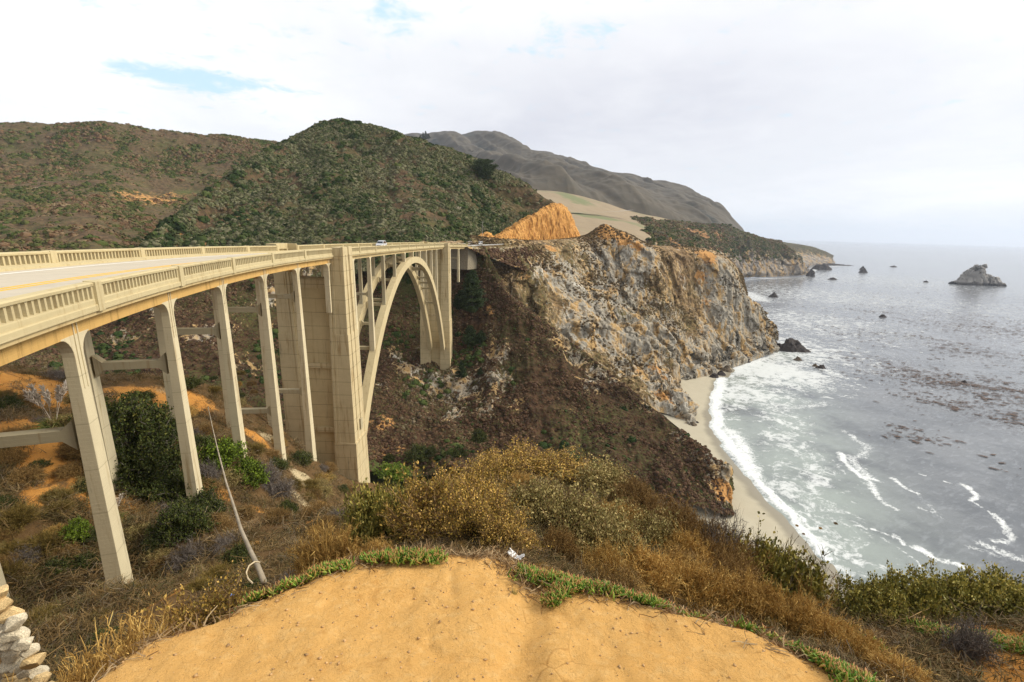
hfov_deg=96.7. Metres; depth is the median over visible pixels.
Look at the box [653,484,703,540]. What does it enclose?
dry shrub
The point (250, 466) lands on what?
evergreen shrub
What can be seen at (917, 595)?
evergreen shrub
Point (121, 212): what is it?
scrub
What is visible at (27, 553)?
bare shrub
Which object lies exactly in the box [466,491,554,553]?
coyote bush
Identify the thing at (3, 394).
sagebrush
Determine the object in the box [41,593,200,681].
dry shrub
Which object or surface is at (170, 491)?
evergreen shrub
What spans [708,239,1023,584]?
ocean
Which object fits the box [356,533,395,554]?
dry shrub
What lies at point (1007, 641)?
ice plant
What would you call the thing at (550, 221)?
road cut
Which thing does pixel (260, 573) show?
leaning pole
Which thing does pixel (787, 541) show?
sagebrush
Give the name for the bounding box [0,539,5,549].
shrub
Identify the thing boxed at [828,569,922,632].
evergreen shrub
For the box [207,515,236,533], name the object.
dry shrub
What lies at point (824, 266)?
sea rock
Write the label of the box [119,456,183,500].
evergreen shrub
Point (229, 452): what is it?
evergreen shrub
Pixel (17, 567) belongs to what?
sagebrush
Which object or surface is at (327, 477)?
coyote bush
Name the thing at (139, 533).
sagebrush
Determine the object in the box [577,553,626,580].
dry shrub
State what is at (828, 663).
ice plant
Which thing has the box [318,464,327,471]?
bare shrub
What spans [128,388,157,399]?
evergreen shrub
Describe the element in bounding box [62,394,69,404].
shrub
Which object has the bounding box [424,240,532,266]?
road bench
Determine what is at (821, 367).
sea rock
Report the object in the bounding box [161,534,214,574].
bare shrub
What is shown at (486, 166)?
cypress tree
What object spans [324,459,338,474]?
dry shrub
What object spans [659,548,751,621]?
dry shrub
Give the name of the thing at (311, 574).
ice plant
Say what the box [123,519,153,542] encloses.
shrub
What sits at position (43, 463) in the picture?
evergreen shrub
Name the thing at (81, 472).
dry shrub
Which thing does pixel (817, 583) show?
evergreen shrub
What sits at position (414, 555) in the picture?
ice plant
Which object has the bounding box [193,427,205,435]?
bare shrub
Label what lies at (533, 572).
ice plant
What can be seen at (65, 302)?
arch bridge
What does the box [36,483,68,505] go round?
shrub
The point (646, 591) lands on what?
dry shrub
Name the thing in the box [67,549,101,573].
evergreen shrub
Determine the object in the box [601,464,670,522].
dry shrub
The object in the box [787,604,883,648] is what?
dry shrub
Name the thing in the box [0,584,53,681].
stone wall
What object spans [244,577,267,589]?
evergreen shrub
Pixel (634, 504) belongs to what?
dry shrub
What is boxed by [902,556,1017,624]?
evergreen shrub
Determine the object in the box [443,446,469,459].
evergreen shrub
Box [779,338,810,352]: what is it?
sea rock
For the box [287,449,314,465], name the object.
evergreen shrub
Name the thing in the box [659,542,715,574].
dry shrub
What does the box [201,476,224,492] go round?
dry shrub
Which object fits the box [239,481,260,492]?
dry shrub
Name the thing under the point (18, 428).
dry shrub
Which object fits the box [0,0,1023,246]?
sky
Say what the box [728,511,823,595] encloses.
evergreen shrub
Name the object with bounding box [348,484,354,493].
dry shrub
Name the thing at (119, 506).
dry shrub
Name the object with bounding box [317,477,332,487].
shrub
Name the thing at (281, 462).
evergreen shrub
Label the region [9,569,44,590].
shrub
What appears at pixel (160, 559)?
dry shrub
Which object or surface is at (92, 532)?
evergreen shrub
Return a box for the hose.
[246,561,259,583]
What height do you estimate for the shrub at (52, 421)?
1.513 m
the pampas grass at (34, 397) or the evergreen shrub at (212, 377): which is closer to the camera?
the pampas grass at (34, 397)
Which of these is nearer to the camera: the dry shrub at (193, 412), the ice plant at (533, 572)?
the ice plant at (533, 572)
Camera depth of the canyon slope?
176.60 m
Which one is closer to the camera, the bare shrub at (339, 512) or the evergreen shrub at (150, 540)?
the bare shrub at (339, 512)
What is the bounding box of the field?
[537,190,667,242]
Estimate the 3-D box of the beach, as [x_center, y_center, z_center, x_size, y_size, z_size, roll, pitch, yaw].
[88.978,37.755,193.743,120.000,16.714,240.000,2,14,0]
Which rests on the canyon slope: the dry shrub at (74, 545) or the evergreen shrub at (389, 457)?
the evergreen shrub at (389, 457)
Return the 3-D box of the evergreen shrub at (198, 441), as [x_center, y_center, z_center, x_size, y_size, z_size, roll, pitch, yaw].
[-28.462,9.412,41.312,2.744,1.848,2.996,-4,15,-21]
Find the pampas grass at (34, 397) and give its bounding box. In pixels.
[22,379,68,429]
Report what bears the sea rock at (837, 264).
in the ocean
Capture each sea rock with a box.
[709,373,718,377]
[718,370,725,375]
[721,365,731,371]
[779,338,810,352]
[806,268,814,276]
[812,263,831,269]
[815,365,825,368]
[821,263,853,265]
[859,268,867,272]
[948,264,1006,285]
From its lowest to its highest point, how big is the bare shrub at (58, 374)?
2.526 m
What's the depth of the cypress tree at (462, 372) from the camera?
187.54 m
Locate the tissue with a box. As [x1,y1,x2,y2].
[508,548,524,559]
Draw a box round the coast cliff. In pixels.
[633,217,809,277]
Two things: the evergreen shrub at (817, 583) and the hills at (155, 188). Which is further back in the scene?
the hills at (155, 188)
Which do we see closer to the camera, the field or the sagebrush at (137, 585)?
the sagebrush at (137, 585)
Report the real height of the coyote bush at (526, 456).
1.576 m
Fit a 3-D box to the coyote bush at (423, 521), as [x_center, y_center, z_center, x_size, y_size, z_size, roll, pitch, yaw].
[-1.406,2.842,7.960,2.092,1.684,2.151,2,14,3]
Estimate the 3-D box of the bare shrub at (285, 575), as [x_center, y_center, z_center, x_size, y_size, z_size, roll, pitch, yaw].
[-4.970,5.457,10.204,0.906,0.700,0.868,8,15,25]
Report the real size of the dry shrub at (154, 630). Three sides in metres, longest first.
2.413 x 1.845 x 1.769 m
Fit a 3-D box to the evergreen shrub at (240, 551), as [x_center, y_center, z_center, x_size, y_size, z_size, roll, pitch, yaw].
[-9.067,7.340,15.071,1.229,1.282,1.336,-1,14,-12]
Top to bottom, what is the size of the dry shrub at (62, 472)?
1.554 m
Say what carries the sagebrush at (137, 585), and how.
on the ground at (714, 653)
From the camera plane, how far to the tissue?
5.63 m
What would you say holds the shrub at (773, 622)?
on the ground at (714, 653)
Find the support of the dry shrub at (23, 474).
on the ground at (714, 653)
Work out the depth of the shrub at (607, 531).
7.29 m
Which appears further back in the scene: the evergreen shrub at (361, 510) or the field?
the field
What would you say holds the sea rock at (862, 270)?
in the ocean
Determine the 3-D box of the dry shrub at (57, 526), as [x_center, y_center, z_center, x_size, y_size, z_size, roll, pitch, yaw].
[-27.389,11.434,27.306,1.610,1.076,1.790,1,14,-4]
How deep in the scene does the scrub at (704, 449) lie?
170.10 m
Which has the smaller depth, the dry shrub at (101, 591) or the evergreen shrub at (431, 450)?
the dry shrub at (101, 591)
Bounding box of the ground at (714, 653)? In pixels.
[0,365,1023,681]
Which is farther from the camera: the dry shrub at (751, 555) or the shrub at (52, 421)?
the shrub at (52, 421)
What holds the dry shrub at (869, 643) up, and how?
on the ground at (714, 653)
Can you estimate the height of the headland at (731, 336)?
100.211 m
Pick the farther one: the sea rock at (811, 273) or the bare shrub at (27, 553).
the sea rock at (811, 273)
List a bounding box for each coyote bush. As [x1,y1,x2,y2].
[140,557,272,636]
[315,471,334,481]
[362,456,490,548]
[429,461,519,542]
[432,457,508,504]
[456,442,524,484]
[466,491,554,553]
[474,434,560,478]
[528,445,600,488]
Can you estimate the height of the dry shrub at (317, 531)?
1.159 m
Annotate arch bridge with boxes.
[0,241,476,596]
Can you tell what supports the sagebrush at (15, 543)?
on the ground at (714, 653)
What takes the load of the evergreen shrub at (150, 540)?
on the ground at (714, 653)
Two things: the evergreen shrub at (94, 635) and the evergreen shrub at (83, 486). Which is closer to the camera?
the evergreen shrub at (94, 635)
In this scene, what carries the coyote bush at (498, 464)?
on the ground at (714, 653)
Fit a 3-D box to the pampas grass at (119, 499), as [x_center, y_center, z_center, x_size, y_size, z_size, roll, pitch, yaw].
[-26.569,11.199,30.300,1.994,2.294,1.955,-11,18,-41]
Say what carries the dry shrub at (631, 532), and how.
on the ground at (714, 653)
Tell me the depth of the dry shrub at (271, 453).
52.36 m
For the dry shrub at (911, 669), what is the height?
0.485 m
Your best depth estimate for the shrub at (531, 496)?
8.44 m
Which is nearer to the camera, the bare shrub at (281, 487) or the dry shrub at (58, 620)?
the dry shrub at (58, 620)
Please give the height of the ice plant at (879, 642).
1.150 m
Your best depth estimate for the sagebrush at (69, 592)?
24.73 m
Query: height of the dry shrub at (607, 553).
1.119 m
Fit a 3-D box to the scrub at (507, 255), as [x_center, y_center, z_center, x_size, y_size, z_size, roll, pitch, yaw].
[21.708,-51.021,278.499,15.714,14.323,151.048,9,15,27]
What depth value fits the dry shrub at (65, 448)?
33.27 m
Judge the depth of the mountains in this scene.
1270.84 m
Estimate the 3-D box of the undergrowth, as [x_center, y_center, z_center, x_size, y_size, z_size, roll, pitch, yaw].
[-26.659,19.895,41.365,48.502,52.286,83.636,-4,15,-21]
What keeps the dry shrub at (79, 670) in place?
on the ground at (714, 653)
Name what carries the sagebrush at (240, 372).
on the canyon slope
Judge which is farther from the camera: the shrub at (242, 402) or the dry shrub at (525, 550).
the shrub at (242, 402)
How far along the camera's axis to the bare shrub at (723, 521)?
12.16 m
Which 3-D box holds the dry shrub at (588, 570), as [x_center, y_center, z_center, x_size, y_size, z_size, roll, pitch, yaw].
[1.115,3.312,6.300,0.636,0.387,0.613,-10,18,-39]
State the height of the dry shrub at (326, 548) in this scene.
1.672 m
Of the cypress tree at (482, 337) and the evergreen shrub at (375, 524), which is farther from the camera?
the cypress tree at (482, 337)
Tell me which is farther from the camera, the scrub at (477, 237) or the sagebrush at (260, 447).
the scrub at (477, 237)
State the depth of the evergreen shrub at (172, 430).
39.22 m
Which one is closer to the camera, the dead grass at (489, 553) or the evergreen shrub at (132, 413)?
the dead grass at (489, 553)
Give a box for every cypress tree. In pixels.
[451,290,463,309]
[454,360,468,377]
[458,270,488,314]
[462,325,477,346]
[470,158,498,179]
[474,330,486,342]
[477,367,483,374]
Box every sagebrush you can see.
[0,390,9,397]
[0,500,51,534]
[0,536,31,557]
[0,554,40,586]
[11,573,37,591]
[24,526,72,556]
[24,601,64,627]
[35,486,77,504]
[39,497,77,521]
[57,586,85,600]
[62,451,79,460]
[80,606,114,625]
[118,580,143,591]
[128,527,153,543]
[179,573,212,592]
[198,561,233,579]
[206,385,221,393]
[236,370,246,375]
[241,585,267,595]
[246,441,270,456]
[294,476,305,484]
[301,492,315,502]
[303,477,320,487]
[303,482,321,495]
[739,531,808,563]
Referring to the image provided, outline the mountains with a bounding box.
[404,130,744,231]
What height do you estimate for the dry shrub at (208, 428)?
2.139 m
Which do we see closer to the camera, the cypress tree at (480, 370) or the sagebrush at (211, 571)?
the sagebrush at (211, 571)
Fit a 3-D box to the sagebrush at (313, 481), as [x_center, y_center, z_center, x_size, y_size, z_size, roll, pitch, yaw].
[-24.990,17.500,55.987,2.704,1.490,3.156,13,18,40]
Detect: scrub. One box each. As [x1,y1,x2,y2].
[0,121,277,251]
[6,243,735,515]
[139,119,551,276]
[391,465,459,491]
[469,224,778,403]
[471,246,542,271]
[630,215,802,262]
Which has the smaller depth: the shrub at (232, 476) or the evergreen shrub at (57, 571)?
the evergreen shrub at (57, 571)
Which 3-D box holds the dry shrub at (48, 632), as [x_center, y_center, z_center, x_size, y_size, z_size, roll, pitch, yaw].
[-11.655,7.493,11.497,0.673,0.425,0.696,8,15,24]
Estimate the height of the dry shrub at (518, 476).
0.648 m
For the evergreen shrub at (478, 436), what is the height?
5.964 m
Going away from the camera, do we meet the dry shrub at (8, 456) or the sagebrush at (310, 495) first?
the dry shrub at (8, 456)
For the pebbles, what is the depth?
3.87 m
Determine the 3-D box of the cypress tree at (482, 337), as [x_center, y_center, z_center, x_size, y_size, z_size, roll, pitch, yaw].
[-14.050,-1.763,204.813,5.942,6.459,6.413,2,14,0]
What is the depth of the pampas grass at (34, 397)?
34.77 m
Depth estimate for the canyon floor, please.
151.19 m
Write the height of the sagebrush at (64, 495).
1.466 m
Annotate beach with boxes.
[653,368,847,600]
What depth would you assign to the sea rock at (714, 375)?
280.99 m
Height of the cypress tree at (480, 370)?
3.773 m
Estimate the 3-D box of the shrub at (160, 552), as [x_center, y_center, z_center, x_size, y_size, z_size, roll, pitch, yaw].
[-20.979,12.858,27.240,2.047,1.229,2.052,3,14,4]
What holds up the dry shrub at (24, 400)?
on the ground at (714, 653)
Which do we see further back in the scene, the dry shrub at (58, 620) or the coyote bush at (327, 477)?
the coyote bush at (327, 477)
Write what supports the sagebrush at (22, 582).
on the ground at (714, 653)
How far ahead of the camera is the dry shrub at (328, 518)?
22.10 m
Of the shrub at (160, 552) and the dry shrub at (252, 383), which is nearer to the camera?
the shrub at (160, 552)
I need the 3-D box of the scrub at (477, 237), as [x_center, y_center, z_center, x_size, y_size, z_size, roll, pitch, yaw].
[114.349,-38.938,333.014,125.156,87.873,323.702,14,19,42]
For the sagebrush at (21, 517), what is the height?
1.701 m
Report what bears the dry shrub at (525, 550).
on the ground at (714, 653)
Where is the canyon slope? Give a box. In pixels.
[8,244,734,517]
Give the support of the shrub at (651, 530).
on the ground at (714, 653)
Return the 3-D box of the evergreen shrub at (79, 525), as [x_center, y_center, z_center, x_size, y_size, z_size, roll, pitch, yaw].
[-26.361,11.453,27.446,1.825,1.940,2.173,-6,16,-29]
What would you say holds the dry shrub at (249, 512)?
on the ground at (714, 653)
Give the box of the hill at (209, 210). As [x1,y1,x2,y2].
[144,120,554,263]
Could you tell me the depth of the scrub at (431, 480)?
151.87 m
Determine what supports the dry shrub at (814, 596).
on the ground at (714, 653)
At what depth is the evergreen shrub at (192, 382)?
59.31 m
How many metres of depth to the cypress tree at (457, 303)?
207.45 m
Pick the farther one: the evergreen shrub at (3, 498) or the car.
the car
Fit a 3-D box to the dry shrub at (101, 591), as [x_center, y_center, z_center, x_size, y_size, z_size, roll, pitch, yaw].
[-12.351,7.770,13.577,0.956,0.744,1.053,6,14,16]
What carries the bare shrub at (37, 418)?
on the ground at (714, 653)
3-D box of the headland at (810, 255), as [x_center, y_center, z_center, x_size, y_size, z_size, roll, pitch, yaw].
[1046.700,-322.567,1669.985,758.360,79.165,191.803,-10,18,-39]
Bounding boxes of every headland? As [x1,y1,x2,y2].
[472,224,779,425]
[783,242,834,265]
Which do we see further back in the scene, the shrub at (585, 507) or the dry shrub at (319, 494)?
the dry shrub at (319, 494)
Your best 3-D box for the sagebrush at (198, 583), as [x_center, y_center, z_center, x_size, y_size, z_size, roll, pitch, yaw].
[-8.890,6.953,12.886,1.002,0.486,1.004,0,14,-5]
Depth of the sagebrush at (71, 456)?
33.37 m
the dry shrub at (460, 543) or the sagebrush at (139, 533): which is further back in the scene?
the sagebrush at (139, 533)
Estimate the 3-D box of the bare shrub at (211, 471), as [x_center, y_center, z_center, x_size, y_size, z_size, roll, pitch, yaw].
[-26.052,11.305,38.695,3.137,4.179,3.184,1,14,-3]
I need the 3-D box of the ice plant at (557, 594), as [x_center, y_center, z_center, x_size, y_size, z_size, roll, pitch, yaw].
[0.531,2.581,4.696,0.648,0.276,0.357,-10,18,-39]
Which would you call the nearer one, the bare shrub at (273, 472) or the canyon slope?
the bare shrub at (273, 472)
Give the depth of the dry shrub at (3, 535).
25.99 m
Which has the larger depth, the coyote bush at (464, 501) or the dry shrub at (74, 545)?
the dry shrub at (74, 545)
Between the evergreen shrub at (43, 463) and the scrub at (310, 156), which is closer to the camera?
the evergreen shrub at (43, 463)
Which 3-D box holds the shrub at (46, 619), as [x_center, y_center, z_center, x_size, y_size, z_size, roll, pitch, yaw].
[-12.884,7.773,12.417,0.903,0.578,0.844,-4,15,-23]
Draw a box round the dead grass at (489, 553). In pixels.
[62,539,887,681]
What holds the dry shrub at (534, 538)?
on the ground at (714, 653)
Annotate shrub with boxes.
[0,392,28,411]
[0,422,39,432]
[0,446,30,467]
[0,494,21,510]
[0,525,25,542]
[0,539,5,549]
[0,548,33,570]
[1,388,17,394]
[1,390,35,405]
[1,460,51,488]
[4,623,140,681]
[5,541,47,567]
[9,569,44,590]
[10,594,30,609]
[28,457,52,468]
[28,612,61,627]
[29,415,46,422]
[35,624,64,641]
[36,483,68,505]
[37,523,68,536]
[37,554,75,579]
[40,365,65,381]
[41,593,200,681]
[42,414,72,427]
[43,613,78,630]
[47,442,80,461]
[47,540,82,561]
[48,458,82,481]
[55,516,93,546]
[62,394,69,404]
[66,459,84,477]
[66,595,209,681]
[67,391,175,455]
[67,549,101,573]
[68,475,87,494]
[73,476,118,495]
[75,444,147,481]
[76,526,97,543]
[78,625,118,651]
[84,585,111,603]
[91,502,123,520]
[114,427,180,488]
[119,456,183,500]
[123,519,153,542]
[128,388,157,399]
[132,465,209,507]
[139,529,173,554]
[141,552,162,577]
[142,497,221,549]
[144,545,174,567]
[148,549,179,578]
[154,495,177,517]
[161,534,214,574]
[162,412,178,443]
[168,486,232,514]
[185,375,205,388]
[186,564,204,575]
[189,405,197,417]
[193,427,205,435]
[194,433,216,450]
[196,435,247,469]
[197,419,220,435]
[199,455,225,485]
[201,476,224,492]
[202,476,215,490]
[206,530,240,560]
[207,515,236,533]
[209,375,217,379]
[211,511,229,522]
[218,464,249,487]
[218,540,258,573]
[227,455,271,488]
[233,503,256,521]
[239,392,245,399]
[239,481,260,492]
[240,397,248,406]
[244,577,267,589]
[246,380,257,386]
[248,458,284,488]
[250,389,258,394]
[263,506,293,525]
[264,447,283,458]
[264,470,298,503]
[268,455,291,470]
[274,568,297,585]
[276,498,298,513]
[283,515,366,576]
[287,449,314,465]
[297,497,329,520]
[305,521,332,540]
[307,487,323,499]
[316,511,340,528]
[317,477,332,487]
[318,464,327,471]
[320,484,334,500]
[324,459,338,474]
[326,506,345,519]
[332,475,405,549]
[337,483,348,493]
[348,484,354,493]
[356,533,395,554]
[368,461,437,544]
[373,461,411,484]
[383,453,395,463]
[402,443,428,462]
[425,445,437,457]
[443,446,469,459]
[451,537,468,548]
[469,428,487,443]
[493,467,579,538]
[507,471,537,489]
[507,541,531,557]
[527,531,541,548]
[536,482,631,541]
[539,521,584,563]
[561,501,655,566]
[565,450,637,500]
[575,558,608,581]
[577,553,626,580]
[578,535,640,581]
[591,555,646,591]
[598,497,649,537]
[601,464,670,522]
[604,569,650,594]
[612,535,698,607]
[613,496,643,512]
[615,503,683,552]
[620,521,641,539]
[647,544,710,572]
[651,521,713,566]
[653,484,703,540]
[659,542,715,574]
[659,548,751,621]
[659,588,688,612]
[684,508,730,543]
[695,521,749,569]
[698,565,802,629]
[700,484,762,558]
[707,542,775,591]
[709,525,779,586]
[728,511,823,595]
[750,541,843,613]
[755,580,842,637]
[756,613,798,635]
[774,544,841,600]
[786,568,849,610]
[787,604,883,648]
[820,621,907,664]
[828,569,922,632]
[856,645,941,681]
[871,559,966,622]
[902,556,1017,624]
[935,597,1004,672]
[950,559,1023,620]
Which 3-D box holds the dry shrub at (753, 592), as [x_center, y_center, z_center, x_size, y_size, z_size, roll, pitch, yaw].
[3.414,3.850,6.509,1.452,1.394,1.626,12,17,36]
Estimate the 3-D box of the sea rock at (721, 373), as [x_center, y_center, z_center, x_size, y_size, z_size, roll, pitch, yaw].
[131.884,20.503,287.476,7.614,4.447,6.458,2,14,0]
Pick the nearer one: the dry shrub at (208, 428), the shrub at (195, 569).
the shrub at (195, 569)
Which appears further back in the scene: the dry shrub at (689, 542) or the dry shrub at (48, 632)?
the dry shrub at (48, 632)
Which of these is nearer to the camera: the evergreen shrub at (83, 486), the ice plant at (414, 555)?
the ice plant at (414, 555)
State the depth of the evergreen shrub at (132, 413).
36.21 m
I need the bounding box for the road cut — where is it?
[478,203,580,239]
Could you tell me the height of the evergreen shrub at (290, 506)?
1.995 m
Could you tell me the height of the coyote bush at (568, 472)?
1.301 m
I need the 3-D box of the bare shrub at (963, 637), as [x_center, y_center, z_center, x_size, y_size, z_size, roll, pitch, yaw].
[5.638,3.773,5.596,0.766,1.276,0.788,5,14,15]
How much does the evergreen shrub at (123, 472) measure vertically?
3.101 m
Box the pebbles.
[115,556,830,681]
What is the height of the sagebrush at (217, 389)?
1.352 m
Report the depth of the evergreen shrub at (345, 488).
66.91 m
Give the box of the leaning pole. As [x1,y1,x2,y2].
[208,407,266,584]
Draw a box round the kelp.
[763,287,1023,471]
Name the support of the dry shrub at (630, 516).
on the ground at (714, 653)
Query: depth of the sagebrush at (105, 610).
12.47 m
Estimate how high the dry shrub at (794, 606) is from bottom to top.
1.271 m
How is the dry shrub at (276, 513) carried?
on the ground at (714, 653)
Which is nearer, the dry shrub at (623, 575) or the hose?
the dry shrub at (623, 575)
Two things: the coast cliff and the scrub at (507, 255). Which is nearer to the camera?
the scrub at (507, 255)
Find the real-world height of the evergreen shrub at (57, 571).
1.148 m
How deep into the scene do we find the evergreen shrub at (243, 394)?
68.13 m
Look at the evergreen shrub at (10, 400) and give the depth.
40.01 m
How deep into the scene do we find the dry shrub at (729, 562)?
8.47 m
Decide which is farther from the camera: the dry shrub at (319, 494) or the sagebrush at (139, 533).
the dry shrub at (319, 494)
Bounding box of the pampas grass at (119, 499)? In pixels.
[116,493,132,518]
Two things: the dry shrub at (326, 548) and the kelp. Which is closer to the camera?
the dry shrub at (326, 548)
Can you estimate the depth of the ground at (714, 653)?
3.98 m
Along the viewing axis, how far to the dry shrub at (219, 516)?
31.34 m
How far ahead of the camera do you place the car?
120.34 m
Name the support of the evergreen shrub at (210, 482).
on the ground at (714, 653)
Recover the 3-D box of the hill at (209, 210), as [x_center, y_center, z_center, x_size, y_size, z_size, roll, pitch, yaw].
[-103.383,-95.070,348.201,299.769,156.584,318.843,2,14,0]
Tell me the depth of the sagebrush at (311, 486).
55.00 m
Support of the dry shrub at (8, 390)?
on the ground at (714, 653)
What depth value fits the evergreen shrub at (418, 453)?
149.13 m
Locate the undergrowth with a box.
[0,360,1023,681]
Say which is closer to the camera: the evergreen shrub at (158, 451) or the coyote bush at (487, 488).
the coyote bush at (487, 488)
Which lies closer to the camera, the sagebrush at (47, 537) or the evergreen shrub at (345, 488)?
the sagebrush at (47, 537)
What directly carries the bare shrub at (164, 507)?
on the ground at (714, 653)
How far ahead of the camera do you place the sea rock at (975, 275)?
955.30 m
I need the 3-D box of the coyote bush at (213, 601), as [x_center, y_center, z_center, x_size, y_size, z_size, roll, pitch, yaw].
[-3.985,3.763,5.981,1.601,1.475,1.884,-7,16,-31]
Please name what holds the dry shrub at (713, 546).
on the ground at (714, 653)
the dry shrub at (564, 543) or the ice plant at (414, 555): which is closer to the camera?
the ice plant at (414, 555)
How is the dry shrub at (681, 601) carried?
on the ground at (714, 653)
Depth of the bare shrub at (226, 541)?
26.47 m
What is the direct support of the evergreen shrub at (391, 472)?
on the canyon slope
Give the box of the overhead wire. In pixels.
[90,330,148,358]
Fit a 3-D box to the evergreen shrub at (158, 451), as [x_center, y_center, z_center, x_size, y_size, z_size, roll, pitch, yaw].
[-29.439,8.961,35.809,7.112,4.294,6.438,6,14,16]
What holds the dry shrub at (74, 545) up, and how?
on the ground at (714, 653)
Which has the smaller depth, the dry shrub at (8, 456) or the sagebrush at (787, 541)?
the sagebrush at (787, 541)
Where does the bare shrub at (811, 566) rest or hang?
on the ground at (714, 653)
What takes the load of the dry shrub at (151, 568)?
on the ground at (714, 653)
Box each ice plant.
[231,557,355,612]
[359,544,447,566]
[507,560,635,601]
[538,572,588,608]
[619,588,883,681]
[839,617,908,672]
[900,616,1023,653]
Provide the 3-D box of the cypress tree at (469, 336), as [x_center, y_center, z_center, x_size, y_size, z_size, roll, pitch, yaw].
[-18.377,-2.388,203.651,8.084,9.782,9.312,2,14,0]
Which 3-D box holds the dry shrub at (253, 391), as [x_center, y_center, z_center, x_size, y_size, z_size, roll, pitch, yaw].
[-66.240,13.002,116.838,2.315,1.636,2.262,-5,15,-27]
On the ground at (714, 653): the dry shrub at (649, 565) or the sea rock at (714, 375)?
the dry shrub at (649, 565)
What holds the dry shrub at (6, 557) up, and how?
on the ground at (714, 653)
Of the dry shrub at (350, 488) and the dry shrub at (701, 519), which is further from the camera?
the dry shrub at (350, 488)
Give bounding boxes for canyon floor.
[370,466,465,491]
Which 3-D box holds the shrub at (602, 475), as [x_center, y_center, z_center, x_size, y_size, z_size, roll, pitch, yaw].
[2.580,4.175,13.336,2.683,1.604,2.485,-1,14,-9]
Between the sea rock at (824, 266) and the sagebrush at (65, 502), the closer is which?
the sagebrush at (65, 502)
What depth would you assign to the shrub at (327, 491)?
56.74 m
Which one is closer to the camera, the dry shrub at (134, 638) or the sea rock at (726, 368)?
the dry shrub at (134, 638)
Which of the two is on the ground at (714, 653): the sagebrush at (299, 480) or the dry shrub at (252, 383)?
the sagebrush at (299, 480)
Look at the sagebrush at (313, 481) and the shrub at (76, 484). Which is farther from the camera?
the sagebrush at (313, 481)
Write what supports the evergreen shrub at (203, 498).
on the ground at (714, 653)
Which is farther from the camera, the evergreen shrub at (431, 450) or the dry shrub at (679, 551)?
the evergreen shrub at (431, 450)
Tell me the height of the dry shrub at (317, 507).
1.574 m
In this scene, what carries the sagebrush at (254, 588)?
on the ground at (714, 653)
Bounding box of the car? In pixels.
[376,240,386,245]
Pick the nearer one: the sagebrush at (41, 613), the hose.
the hose
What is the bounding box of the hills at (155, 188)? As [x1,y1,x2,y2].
[0,121,264,251]
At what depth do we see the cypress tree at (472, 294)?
204.57 m
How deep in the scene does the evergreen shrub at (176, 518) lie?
28.29 m
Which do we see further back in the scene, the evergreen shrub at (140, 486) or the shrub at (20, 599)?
the evergreen shrub at (140, 486)
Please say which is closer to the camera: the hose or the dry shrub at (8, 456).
the hose
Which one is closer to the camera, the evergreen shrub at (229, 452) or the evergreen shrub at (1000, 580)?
the evergreen shrub at (1000, 580)

